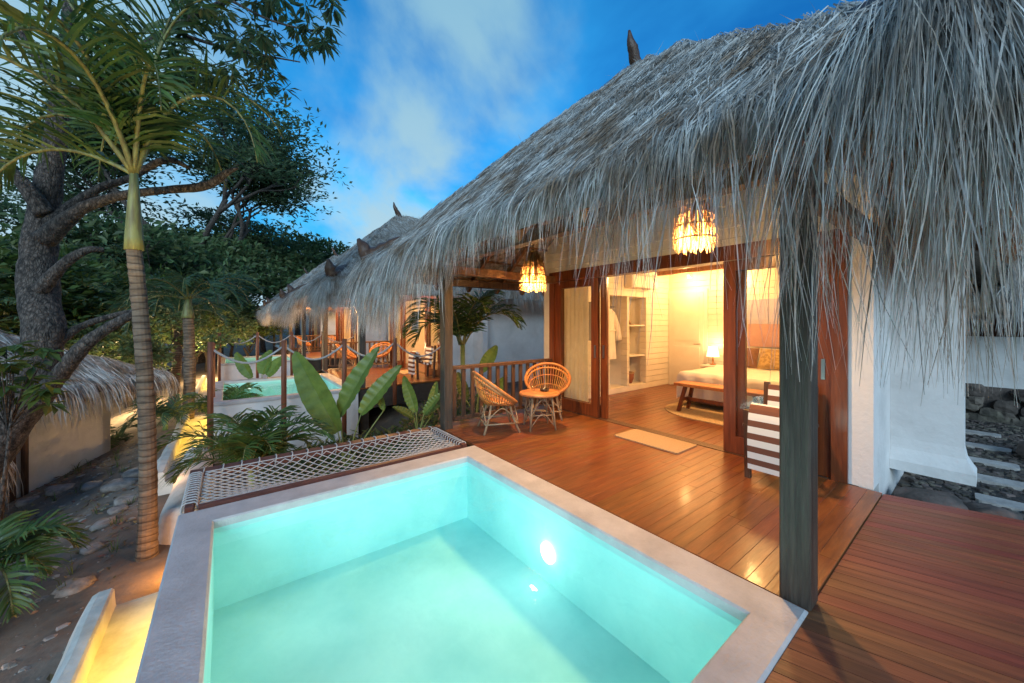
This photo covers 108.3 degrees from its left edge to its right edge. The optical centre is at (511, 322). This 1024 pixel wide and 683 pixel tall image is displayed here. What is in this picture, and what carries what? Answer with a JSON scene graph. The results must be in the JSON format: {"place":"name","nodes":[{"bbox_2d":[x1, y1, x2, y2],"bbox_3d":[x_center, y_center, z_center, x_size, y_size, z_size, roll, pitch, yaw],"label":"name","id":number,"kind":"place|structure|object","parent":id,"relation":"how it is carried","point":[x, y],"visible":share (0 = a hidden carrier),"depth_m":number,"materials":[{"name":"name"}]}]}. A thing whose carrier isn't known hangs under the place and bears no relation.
{"place":"outdoors","nodes":[
{"label":"outdoors","id":0,"kind":"place"},
{"bbox_2d":[0,0,866,305],"label":"sky","id":1,"kind":"structure","parent":0,"point":[419,98],"materials":[{"name":"blue"}]},
{"bbox_2d":[0,314,923,682],"bbox_3d":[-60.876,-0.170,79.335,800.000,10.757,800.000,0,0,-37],"label":"ground","id":2,"kind":"structure","parent":0,"point":[132,580],"depth_m":4.30,"materials":[{"name":"soil"}]},
{"bbox_2d":[0,461,23,507],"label":"plant","id":3,"kind":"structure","parent":2,"relation":"on","point":[10,473],"depth_m":5.33,"materials":[{"name":"plant"}]},
{"bbox_2d":[0,186,26,233],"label":"broad tree","id":4,"kind":"object","parent":2,"relation":"on","point":[5,205],"visible":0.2,"depth_m":19.75,"materials":[{"name":"teal plant"}]},
{"bbox_2d":[15,495,39,506],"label":"stone","id":5,"kind":"object","parent":2,"relation":"on","point":[21,502],"visible":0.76,"depth_m":6.43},
{"bbox_2d":[0,340,70,520],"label":"palm plant","id":6,"kind":"object","parent":2,"relation":"on","point":[30,396],"visible":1,"depth_m":3.63,"materials":[{"name":"green plant"}]},
{"bbox_2d":[25,572,51,586],"bbox_3d":[-5.120,2.757,4.000,0.185,0.075,0.180,0,0,20],"label":"stone","id":7,"kind":"object","parent":2,"relation":"on","point":[31,578],"visible":0.38,"depth_m":3.95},
{"bbox_2d":[0,507,91,624],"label":"palm plant","id":8,"kind":"object","parent":2,"relation":"on","point":[17,543],"visible":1,"depth_m":3.28,"materials":[{"name":"plant"}]},
{"bbox_2d":[44,483,75,496],"bbox_3d":[-8.064,2.975,6.597,0.382,0.151,0.406,0,0,-37],"label":"stone","id":9,"kind":"object","parent":2,"relation":"on","point":[57,489],"visible":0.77,"depth_m":6.52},
{"bbox_2d":[2,445,136,593],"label":"weeds","id":10,"kind":"object","parent":2,"relation":"on","point":[55,499],"visible":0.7,"depth_m":5.38,"materials":[{"name":"green plant"}]},
{"bbox_2d":[50,575,96,597],"bbox_3d":[-4.432,2.667,3.746,0.305,0.105,0.241,0,0,-14],"label":"stone","id":11,"kind":"object","parent":2,"relation":"on","point":[75,586],"visible":0.93,"depth_m":3.70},
{"bbox_2d":[0,443,165,679],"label":"pebbles","id":12,"kind":"object","parent":2,"relation":"on","point":[10,664],"visible":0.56,"depth_m":4.31,"materials":[{"name":"stone"}]},
{"bbox_2d":[4,441,162,681],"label":"leaf litter","id":13,"kind":"object","parent":2,"relation":"on","point":[49,677],"visible":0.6,"depth_m":5.65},
{"bbox_2d":[1,315,170,370],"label":"dark tree","id":14,"kind":"object","parent":2,"relation":"on","point":[165,363],"visible":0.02,"depth_m":13.01,"materials":[{"name":"green plant"}]},
{"bbox_2d":[0,222,177,349],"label":"light tree","id":15,"kind":"object","parent":2,"relation":"on","point":[74,280],"visible":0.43,"depth_m":10.85,"materials":[{"name":"green plant"}]},
{"bbox_2d":[0,330,181,503],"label":"thatched hut","id":16,"kind":"object","parent":2,"relation":"on","point":[58,443],"visible":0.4,"depth_m":7.70,"materials":[{"name":"paint"}]},
{"bbox_2d":[79,541,104,555],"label":"stone","id":17,"kind":"object","parent":2,"relation":"on","point":[95,547],"visible":0.92,"depth_m":4.36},
{"bbox_2d":[80,480,103,491],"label":"stone","id":18,"kind":"object","parent":2,"relation":"on","point":[87,486],"visible":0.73,"depth_m":6.32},
{"bbox_2d":[89,516,117,531],"bbox_3d":[-5.404,2.659,4.897,0.210,0.101,0.272,0,0,-22],"label":"stone","id":19,"kind":"object","parent":2,"relation":"on","point":[101,523],"visible":0.9,"depth_m":4.84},
{"bbox_2d":[107,504,128,514],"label":"stone","id":20,"kind":"object","parent":2,"relation":"on","point":[114,510],"visible":0.85,"depth_m":5.26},
{"bbox_2d":[100,477,137,492],"bbox_3d":[-6.562,2.714,6.205,0.453,0.170,0.415,0,0,-17],"label":"stone","id":21,"kind":"object","parent":2,"relation":"on","point":[117,484],"visible":0.8,"depth_m":6.10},
{"bbox_2d":[111,423,137,448],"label":"palm plant","id":22,"kind":"object","parent":2,"relation":"on","point":[114,438],"visible":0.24,"depth_m":9.13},
{"bbox_2d":[114,493,137,505],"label":"stone","id":23,"kind":"object","parent":2,"relation":"on","point":[118,501],"visible":0.56,"depth_m":5.52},
{"bbox_2d":[121,467,138,477],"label":"stone","id":24,"kind":"object","parent":2,"relation":"on","point":[133,472],"visible":0.59,"depth_m":6.48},
{"bbox_2d":[0,259,261,407],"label":"light tree","id":25,"kind":"object","parent":2,"relation":"on","point":[207,315],"visible":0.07,"depth_m":14.30,"materials":[{"name":"green plant"}]},
{"bbox_2d":[0,202,285,397],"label":"dark tree","id":26,"kind":"object","parent":2,"relation":"on","point":[91,233],"visible":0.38,"depth_m":18.07,"materials":[{"name":"green plant"}]},
{"bbox_2d":[0,0,293,561],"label":"tall palm","id":27,"kind":"object","parent":2,"relation":"on","point":[125,117],"visible":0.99,"depth_m":4.05,"materials":[{"name":"green plant"}]},
{"bbox_2d":[64,299,248,402],"bbox_3d":[-11.885,1.131,11.937,4.690,3.937,4.470,0,0,-4],"label":"dark tree","id":28,"kind":"object","parent":2,"relation":"on","point":[160,326],"visible":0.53,"depth_m":11.44,"materials":[{"name":"green plant"}]},
{"bbox_2d":[114,392,206,436],"bbox_3d":[-7.413,1.972,7.991,1.601,0.815,1.394,0,0,8],"label":"palm plant","id":29,"kind":"object","parent":2,"relation":"on","point":[163,413],"visible":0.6,"depth_m":7.79,"materials":[{"name":"plant"}]},
{"bbox_2d":[0,0,346,478],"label":"old tree","id":30,"kind":"object","parent":2,"relation":"on","point":[51,220],"visible":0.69,"depth_m":4.67,"materials":[{"name":"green plant"}]},
{"bbox_2d":[106,282,240,403],"bbox_3d":[-11.263,1.015,12.465,3.444,4.586,3.290,0,0,-37],"label":"slender palm","id":31,"kind":"object","parent":2,"relation":"on","point":[177,357],"visible":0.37,"depth_m":12.41,"materials":[{"name":"green plant"}]},
{"bbox_2d":[0,60,354,364],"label":"broad tree","id":32,"kind":"object","parent":2,"relation":"on","point":[275,188],"visible":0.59,"depth_m":24.98,"materials":[{"name":"green plant"}]},
{"bbox_2d":[106,269,262,418],"bbox_3d":[-8.207,0.886,9.542,3.080,4.524,3.220,0,0,-37],"label":"slender palm","id":33,"kind":"object","parent":2,"relation":"on","point":[188,316],"visible":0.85,"depth_m":9.40,"materials":[{"name":"green plant"}]},
{"bbox_2d":[158,448,212,544],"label":"retaining wall","id":34,"kind":"structure","parent":2,"relation":"on","point":[170,514],"depth_m":4.61,"materials":[{"name":"paint"}]},
{"bbox_2d":[112,216,275,258],"bbox_3d":[-29.003,-2.950,32.612,14.526,12.795,15.242,0,0,-4],"label":"dark tree","id":35,"kind":"object","parent":2,"relation":"on","point":[195,227],"visible":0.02,"depth_m":30.70,"materials":[{"name":"green plant"}]},
{"bbox_2d":[165,296,258,363],"bbox_3d":[-13.666,0.839,16.276,4.924,4.134,4.693,0,0,16],"label":"dark tree","id":36,"kind":"object","parent":2,"relation":"on","point":[240,331],"visible":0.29,"depth_m":16.36,"materials":[{"name":"green plant"}]},
{"bbox_2d":[128,223,302,359],"bbox_3d":[-20.377,-1.857,26.232,11.174,9.842,11.725,0,0,36],"label":"dark tree","id":37,"kind":"object","parent":2,"relation":"on","point":[279,281],"visible":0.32,"depth_m":25.55,"materials":[{"name":"green plant"}]},
{"bbox_2d":[171,382,262,424],"bbox_3d":[-6.146,1.910,7.955,1.720,1.243,1.562,0,0,-37],"label":"palm plant","id":38,"kind":"object","parent":2,"relation":"on","point":[240,392],"visible":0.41,"depth_m":7.85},
{"bbox_2d":[203,292,257,371],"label":"dark tree","id":39,"kind":"object","parent":2,"relation":"on","point":[246,309],"visible":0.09,"depth_m":20.43,"materials":[{"name":"green plant"}]},
{"bbox_2d":[195,354,293,402],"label":"plunge pool","id":40,"kind":"structure","parent":2,"relation":"on","point":[229,370],"depth_m":14.07,"materials":[{"name":"paint"}]},
{"bbox_2d":[157,403,338,486],"bbox_3d":[-3.567,1.860,5.020,1.881,1.583,2.031,0,0,27],"label":"palm plant","id":41,"kind":"object","parent":2,"relation":"on","point":[246,439],"visible":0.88,"depth_m":4.81,"materials":[{"name":"plant"}]},
{"bbox_2d":[228,293,284,356],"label":"dark tree","id":42,"kind":"object","parent":2,"relation":"on","point":[231,351],"visible":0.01,"depth_m":23.89,"materials":[{"name":"green plant"}]},
{"bbox_2d":[157,373,357,495],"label":"plunge pool","id":43,"kind":"structure","parent":2,"relation":"on","point":[271,391],"depth_m":7.80,"materials":[{"name":"paint"}]},
{"bbox_2d":[234,350,280,378],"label":"paddle plant","id":44,"kind":"object","parent":2,"relation":"on","point":[268,367],"visible":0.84,"depth_m":9.99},
{"bbox_2d":[235,306,299,355],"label":"light tree","id":45,"kind":"object","parent":2,"relation":"on","point":[263,331],"visible":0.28,"depth_m":21.38,"materials":[{"name":"green plant"}]},
{"bbox_2d":[220,230,316,352],"bbox_3d":[-21.755,-2.318,33.949,12.291,10.827,12.897,0,0,-44],"label":"dark tree","id":46,"kind":"object","parent":2,"relation":"on","point":[289,258],"visible":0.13,"depth_m":32.64,"materials":[{"name":"green plant"}]},
{"bbox_2d":[218,331,353,380],"bbox_3d":[-8.968,1.520,14.985,4.608,2.360,1.195,0,0,-37],"label":"rope fence","id":47,"kind":"object","parent":2,"relation":"on","point":[291,335],"visible":0.71,"depth_m":13.85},
{"bbox_2d":[254,267,355,350],"bbox_3d":[-12.070,-0.906,25.655,9.992,5.513,6.944,0,0,-37],"label":"thatched villa","id":48,"kind":"object","parent":2,"relation":"on","point":[332,329],"visible":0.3,"depth_m":23.51,"materials":[{"name":"plant"}]},
{"bbox_2d":[263,221,350,338],"bbox_3d":[-22.162,-4.139,40.310,14.526,12.795,15.242,0,0,-4],"label":"dark tree","id":49,"kind":"object","parent":2,"relation":"on","point":[317,252],"visible":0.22,"depth_m":38.44,"materials":[{"name":"green plant"}]},
{"bbox_2d":[207,338,439,465],"bbox_3d":[-3.916,1.520,8.400,4.608,2.360,1.195,0,0,-37],"label":"rope fence","id":50,"kind":"object","parent":2,"relation":"on","point":[212,351],"visible":0.86,"depth_m":7.24,"materials":[{"name":"wood"}]},
{"bbox_2d":[308,358,357,370],"bbox_3d":[-9.033,2.225,17.522,2.160,1.350,4.360,0,0,-37],"label":"deck base","id":51,"kind":"object","parent":2,"relation":"on","point":[316,364],"visible":0.07,"depth_m":15.51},
{"bbox_2d":[288,351,357,358],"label":"deck","id":52,"kind":"structure","parent":51,"relation":"on","point":[313,355],"depth_m":17.08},
{"bbox_2d":[257,247,417,361],"bbox_3d":[-7.018,-0.906,19.071,9.992,5.513,6.944,0,0,-37],"label":"thatched villa","id":53,"kind":"object","parent":2,"relation":"on","point":[268,313],"visible":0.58,"depth_m":16.93,"materials":[{"name":"plant"}]},
{"bbox_2d":[293,335,335,350],"bbox_3d":[-10.219,1.030,19.158,2.030,0.800,0.090,0,0,-37],"label":"balustrade","id":54,"kind":"object","parent":53,"relation":"attached to","point":[311,342],"visible":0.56,"depth_m":19.06,"materials":[{"name":"brown wood"}]},
{"bbox_2d":[338,309,343,344],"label":"sliding door","id":55,"kind":"structure","parent":53,"relation":"in","point":[342,309],"depth_m":19.34,"materials":[{"name":"red wood"}]},
{"bbox_2d":[292,347,401,469],"bbox_3d":[-2.786,1.444,6.331,1.746,2.056,0.437,0,0,-13],"label":"paddle plant","id":56,"kind":"object","parent":2,"relation":"on","point":[317,398],"visible":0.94,"depth_m":6.19,"materials":[{"name":"plant"}]},
{"bbox_2d":[322,371,439,433],"bbox_3d":[-3.981,2.225,10.937,2.160,1.350,4.360,0,0,-37],"label":"deck base","id":57,"kind":"object","parent":2,"relation":"on","point":[422,391],"visible":0.12,"depth_m":9.03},
{"bbox_2d":[321,365,439,389],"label":"deck","id":58,"kind":"structure","parent":57,"relation":"on","point":[376,372],"depth_m":10.57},
{"bbox_2d":[335,344,356,370],"bbox_3d":[-5.294,1.086,11.794,0.630,0.842,0.768,0,0,-16],"label":"rattan chair","id":59,"kind":"object","parent":58,"relation":"on","point":[349,356],"visible":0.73,"depth_m":11.65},
{"bbox_2d":[369,342,391,367],"bbox_3d":[-4.475,1.086,12.599,0.768,0.842,0.630,0,0,8],"label":"rattan chair","id":60,"kind":"object","parent":58,"relation":"on","point":[382,354],"visible":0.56,"depth_m":12.74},
{"bbox_2d":[408,345,435,378],"bbox_3d":[-2.474,1.060,10.152,0.656,0.883,0.470,0,0,-37],"label":"chair","id":61,"kind":"object","parent":58,"relation":"on","point":[428,359],"visible":0.95,"depth_m":10.07,"materials":[{"name":"fabric"}]},
{"bbox_2d":[257,390,529,485],"bbox_3d":[-2.236,2.062,6.829,4.442,1.175,3.570,0,0,-37],"label":"ground cover","id":62,"kind":"object","parent":2,"relation":"on","point":[401,428],"visible":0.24,"depth_m":7.05,"materials":[{"name":"green plant"}]},
{"bbox_2d":[392,376,439,438],"bbox_3d":[-1.626,1.520,6.426,0.855,1.147,0.812,0,0,-25],"label":"paddle plant","id":63,"kind":"object","parent":62,"relation":"on","point":[430,408],"visible":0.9,"depth_m":6.58,"materials":[{"name":"plant"}]},
{"bbox_2d":[456,345,507,417],"bbox_3d":[-0.532,1.071,6.599,0.909,1.333,0.322,0,0,-1],"label":"paddle plant","id":64,"kind":"object","parent":62,"relation":"on","point":[489,355],"visible":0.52,"depth_m":6.59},
{"bbox_2d":[271,202,543,388],"bbox_3d":[-1.965,-0.906,12.486,9.992,5.513,6.944,0,0,-37],"label":"thatched villa","id":65,"kind":"object","parent":2,"relation":"on","point":[318,293],"visible":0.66,"depth_m":10.81,"materials":[{"name":"plant"}]},
{"bbox_2d":[328,341,389,366],"bbox_3d":[-5.167,1.030,12.573,2.030,0.800,0.090,0,0,-37],"label":"balustrade","id":66,"kind":"object","parent":65,"relation":"attached to","point":[350,345],"visible":0.45,"depth_m":12.38,"materials":[{"name":"brown wood"}]},
{"bbox_2d":[391,303,402,366],"bbox_3d":[-3.980,0.388,12.774,0.053,2.205,0.955,0,0,-37],"label":"sliding door","id":67,"kind":"structure","parent":65,"relation":"in","point":[400,362],"depth_m":12.44,"materials":[{"name":"red wood"}]},
{"bbox_2d":[394,303,405,367],"bbox_3d":[-3.893,0.388,12.765,0.045,2.205,1.075,0,0,-37],"label":"sliding door","id":68,"kind":"structure","parent":65,"relation":"in","point":[404,311],"depth_m":12.35,"materials":[{"name":"red wood"}]},
{"bbox_2d":[425,298,438,376],"bbox_3d":[-2.267,0.388,10.541,0.053,2.205,0.975,0,0,-37],"label":"sliding door","id":69,"kind":"structure","parent":65,"relation":"in","point":[426,330],"depth_m":10.57,"materials":[{"name":"red wood"}]},
{"bbox_2d":[428,307,435,368],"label":"sliding door","id":70,"kind":"structure","parent":65,"relation":"in","point":[429,325],"depth_m":10.80,"materials":[{"name":"red wood"}]},
{"bbox_2d":[50,445,807,682],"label":"plunge pool","id":71,"kind":"structure","parent":2,"relation":"in","point":[473,564],"depth_m":2.71,"materials":[{"name":"paint"}]},
{"bbox_2d":[180,426,466,514],"bbox_3d":[-1.878,1.559,4.123,2.657,0.193,1.023,0,0,-37],"label":"hammock net","id":72,"kind":"object","parent":71,"relation":"attached to","point":[192,492],"visible":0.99,"depth_m":3.93,"materials":[{"name":"fabric"}]},
{"bbox_2d":[400,290,526,419],"bbox_3d":[-0.978,0.867,6.959,2.244,3.066,2.525,0,0,-37],"label":"palm plant","id":73,"kind":"object","parent":2,"relation":"on","point":[467,319],"visible":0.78,"depth_m":6.68,"materials":[{"name":"plant"}]},
{"bbox_2d":[331,0,1023,610],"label":"thatched villa","id":74,"kind":"object","parent":2,"relation":"on","point":[853,172],"visible":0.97,"depth_m":2.01,"materials":[{"name":"plant"}]},
{"bbox_2d":[453,358,551,420],"bbox_3d":[-0.114,1.030,5.988,2.030,0.800,0.090,0,0,-37],"label":"balustrade","id":75,"kind":"object","parent":74,"relation":"attached to","point":[472,414],"visible":0.68,"depth_m":5.81,"materials":[{"name":"brown wood"}]},
{"bbox_2d":[519,244,546,291],"bbox_3d":[0.307,-1.099,5.353,0.405,1.301,0.409,0,0,-37],"label":"pendant lamp","id":76,"kind":"object","parent":74,"relation":"hanging from","point":[533,274],"visible":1,"depth_m":5.24,"materials":[{"name":"wicker"}]},
{"bbox_2d":[564,287,588,401],"bbox_3d":[1.080,0.365,6.528,0.081,2.230,0.682,0,0,-37],"label":"curtain","id":77,"kind":"object","parent":74,"relation":"hanging from","point":[576,335],"visible":0.63,"depth_m":6.46,"materials":[{"name":"fabric"}]},
{"bbox_2d":[555,277,599,417],"bbox_3d":[1.072,0.388,6.189,0.053,2.205,0.955,0,0,-37],"label":"sliding door","id":78,"kind":"structure","parent":74,"relation":"in","point":[592,409],"depth_m":5.94,"materials":[{"name":"red wood"}]},
{"bbox_2d":[563,277,608,418],"bbox_3d":[1.156,0.388,6.178,0.053,2.205,1.075,0,0,-37],"label":"sliding door","id":79,"kind":"structure","parent":74,"relation":"in","point":[604,407],"depth_m":5.77,"materials":[{"name":"red wood"}]},
{"bbox_2d":[610,309,621,358],"bbox_3d":[2.105,0.195,8.065,0.661,1.170,0.300,0,0,-37],"label":"bathrobe","id":80,"kind":"object","parent":74,"relation":"hanging from","point":[615,333],"visible":0.35,"depth_m":8.04,"materials":[{"name":"fabric"}]},
{"bbox_2d":[625,274,657,289],"bbox_3d":[2.872,-0.910,8.192,0.970,0.280,0.234,0,0,-37],"label":"air conditioner","id":81,"kind":"object","parent":74,"relation":"attached to","point":[629,282],"visible":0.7,"depth_m":8.00,"materials":[{"name":"white paint"}]},
{"bbox_2d":[672,292,703,384],"bbox_3d":[4.107,0.395,8.697,0.090,2.190,0.760,0,0,-37],"label":"door","id":82,"kind":"structure","parent":74,"relation":"in","point":[687,318],"depth_m":8.68,"materials":[{"name":"white paint"}]},
{"bbox_2d":[665,400,722,425],"bbox_3d":[3.786,1.492,6.006,1.880,0.012,2.320,0,0,-37],"label":"rug","id":83,"kind":"object","parent":74,"relation":"on","point":[712,414],"visible":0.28,"depth_m":6.14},
{"bbox_2d":[674,380,763,410],"bbox_3d":[3.312,1.253,5.869,0.371,0.486,1.380,0,0,-37],"label":"bench","id":84,"kind":"object","parent":83,"relation":"on","point":[755,394],"visible":0.6,"depth_m":6.05,"materials":[{"name":"wood"}]},
{"bbox_2d":[672,173,718,253],"bbox_3d":[1.728,-1.320,3.497,0.424,1.301,0.410,0,0,-37],"label":"pendant lamp","id":85,"kind":"object","parent":74,"relation":"hanging from","point":[694,237],"visible":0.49,"depth_m":3.38,"materials":[{"name":"wicker"}]},
{"bbox_2d":[677,365,778,406],"bbox_3d":[4.378,1.146,6.598,2.020,0.549,1.964,0,0,-37],"label":"bed","id":86,"kind":"object","parent":74,"relation":"on","point":[756,378],"visible":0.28,"depth_m":6.36,"materials":[{"name":"fabric"}]},
{"bbox_2d":[747,348,759,368],"bbox_3d":[4.628,0.680,7.307,0.213,0.389,0.420,0,0,-37],"label":"pillow","id":87,"kind":"object","parent":86,"relation":"on","point":[754,353],"visible":0.45,"depth_m":7.18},
{"bbox_2d":[757,348,778,369],"bbox_3d":[4.901,0.680,6.886,0.228,0.384,0.550,0,0,-37],"label":"pillow","id":88,"kind":"object","parent":86,"relation":"on","point":[765,361],"visible":0.52,"depth_m":6.91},
{"bbox_2d":[737,267,776,436],"bbox_3d":[2.857,0.388,3.969,0.045,2.205,0.820,0,0,-37],"label":"sliding door","id":89,"kind":"structure","parent":74,"relation":"in","point":[742,346],"depth_m":4.23,"materials":[{"name":"red wood"}]},
{"bbox_2d":[747,299,778,347],"bbox_3d":[5.398,0.000,7.054,0.043,0.960,1.620,0,0,-37],"label":"canvas picture","id":90,"kind":"object","parent":74,"relation":"attached to","point":[756,337],"visible":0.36,"depth_m":7.47},
{"bbox_2d":[723,249,830,477],"bbox_3d":[2.786,0.388,3.956,0.053,2.205,0.975,0,0,-37],"label":"sliding door","id":91,"kind":"structure","parent":74,"relation":"in","point":[733,443],"depth_m":4.17,"materials":[{"name":"red wood"}]},
{"bbox_2d":[894,486,968,509],"bbox_3d":[3.920,1.724,3.453,0.426,0.311,0.503,0,0,-37],"label":"boulder","id":92,"kind":"object","parent":2,"relation":"on","point":[938,497],"visible":0.45,"depth_m":3.40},
{"bbox_2d":[963,502,1022,519],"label":"boulder","id":93,"kind":"object","parent":2,"relation":"on","point":[986,508],"visible":0.3,"depth_m":3.25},
{"bbox_2d":[965,336,1023,425],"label":"garden wall","id":94,"kind":"structure","parent":2,"relation":"on","point":[983,402],"depth_m":6.67,"materials":[{"name":"paint"}]},
{"bbox_2d":[965,281,1023,341],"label":"outbuilding","id":95,"kind":"structure","parent":2,"relation":"on","point":[996,332],"depth_m":6.52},
{"bbox_2d":[1015,441,1023,457],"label":"boulder","id":96,"kind":"object","parent":2,"relation":"on","point":[1020,449],"visible":1,"depth_m":4.81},
{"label":"deck base","id":97,"kind":"structure","parent":2,"relation":"on","visible":0},
{"bbox_2d":[435,405,881,610],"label":"deck","id":98,"kind":"structure","parent":97,"relation":"on","point":[716,507],"depth_m":3.33,"materials":[{"name":"wood"}]},
{"bbox_2d":[472,371,520,435],"bbox_3d":[-0.241,1.086,5.210,0.630,0.842,0.768,0,0,-16],"label":"rattan chair","id":99,"kind":"object","parent":98,"relation":"on","point":[504,398],"visible":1,"depth_m":5.01,"materials":[{"name":"wicker"}]},
{"bbox_2d":[519,388,559,431],"bbox_3d":[0.394,1.243,5.319,0.580,0.517,0.580,0,0,-37],"label":"rattan table","id":100,"kind":"object","parent":98,"relation":"on","point":[535,393],"visible":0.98,"depth_m":5.18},
{"bbox_2d":[524,362,570,420],"bbox_3d":[0.578,1.086,6.014,0.768,0.842,0.630,0,0,8],"label":"rattan chair","id":101,"kind":"object","parent":98,"relation":"on","point":[561,390],"visible":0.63,"depth_m":6.15,"materials":[{"name":"wicker"}]},
{"bbox_2d":[615,429,696,453],"bbox_3d":[1.807,1.491,4.708,0.480,0.014,0.870,0,0,-37],"label":"doormat","id":102,"kind":"object","parent":98,"relation":"on","point":[667,444],"visible":1,"depth_m":4.63,"materials":[{"name":"fabric"}]},
{"bbox_2d":[742,381,818,477],"bbox_3d":[2.579,1.060,3.567,0.656,0.883,0.470,0,0,-37],"label":"lounge chair","id":103,"kind":"object","parent":98,"relation":"on","point":[760,423],"visible":0.54,"depth_m":3.43,"materials":[{"name":"fabric"}]},
{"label":"deck base","id":104,"kind":"structure","parent":2,"relation":"on","visible":0},
{"bbox_2d":[764,494,1023,682],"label":"deck","id":105,"kind":"structure","parent":104,"relation":"on","point":[914,591],"depth_m":1.98,"materials":[{"name":"wood"}]},
{"bbox_2d":[700,364,719,367],"bbox_3d":[4.354,1.205,8.042,0.400,0.590,0.340,0,0,-37],"label":"nightstand","id":106,"kind":"object","parent":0,"point":[705,365],"visible":0.24,"depth_m":7.96,"materials":[{"name":"white paint"}]},
{"bbox_2d":[706,346,719,364],"bbox_3d":[4.378,0.710,8.061,0.260,0.400,0.260,0,0,-37],"label":"table lamp","id":107,"kind":"object","parent":106,"relation":"on","point":[712,351],"visible":1,"depth_m":7.98,"materials":[{"name":"fabric"}]},
{"bbox_2d":[898,419,1023,519],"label":"gravel path","id":108,"kind":"structure","parent":0,"point":[996,492],"depth_m":4.35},
{"bbox_2d":[965,429,1000,437],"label":"stepping stone","id":109,"kind":"object","parent":108,"relation":"on","point":[979,433],"visible":0.36,"depth_m":5.84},
{"bbox_2d":[965,442,1011,453],"bbox_3d":[6.703,1.778,5.223,0.238,0.065,0.421,0,0,-37],"label":"stepping stone","id":110,"kind":"object","parent":108,"relation":"on","point":[987,447],"visible":0.52,"depth_m":5.19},
{"bbox_2d":[969,456,1019,471],"bbox_3d":[6.025,1.778,4.642,0.247,0.065,0.411,0,0,-37],"label":"stepping stone","id":111,"kind":"object","parent":108,"relation":"on","point":[1001,465],"visible":0.5,"depth_m":4.59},
{"bbox_2d":[975,493,1023,512],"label":"stepping stone","id":112,"kind":"object","parent":108,"relation":"on","point":[1000,502],"visible":0.7,"depth_m":3.61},
{"bbox_2d":[977,473,1023,490],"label":"stepping stone","id":113,"kind":"object","parent":108,"relation":"on","point":[995,481],"visible":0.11,"depth_m":4.07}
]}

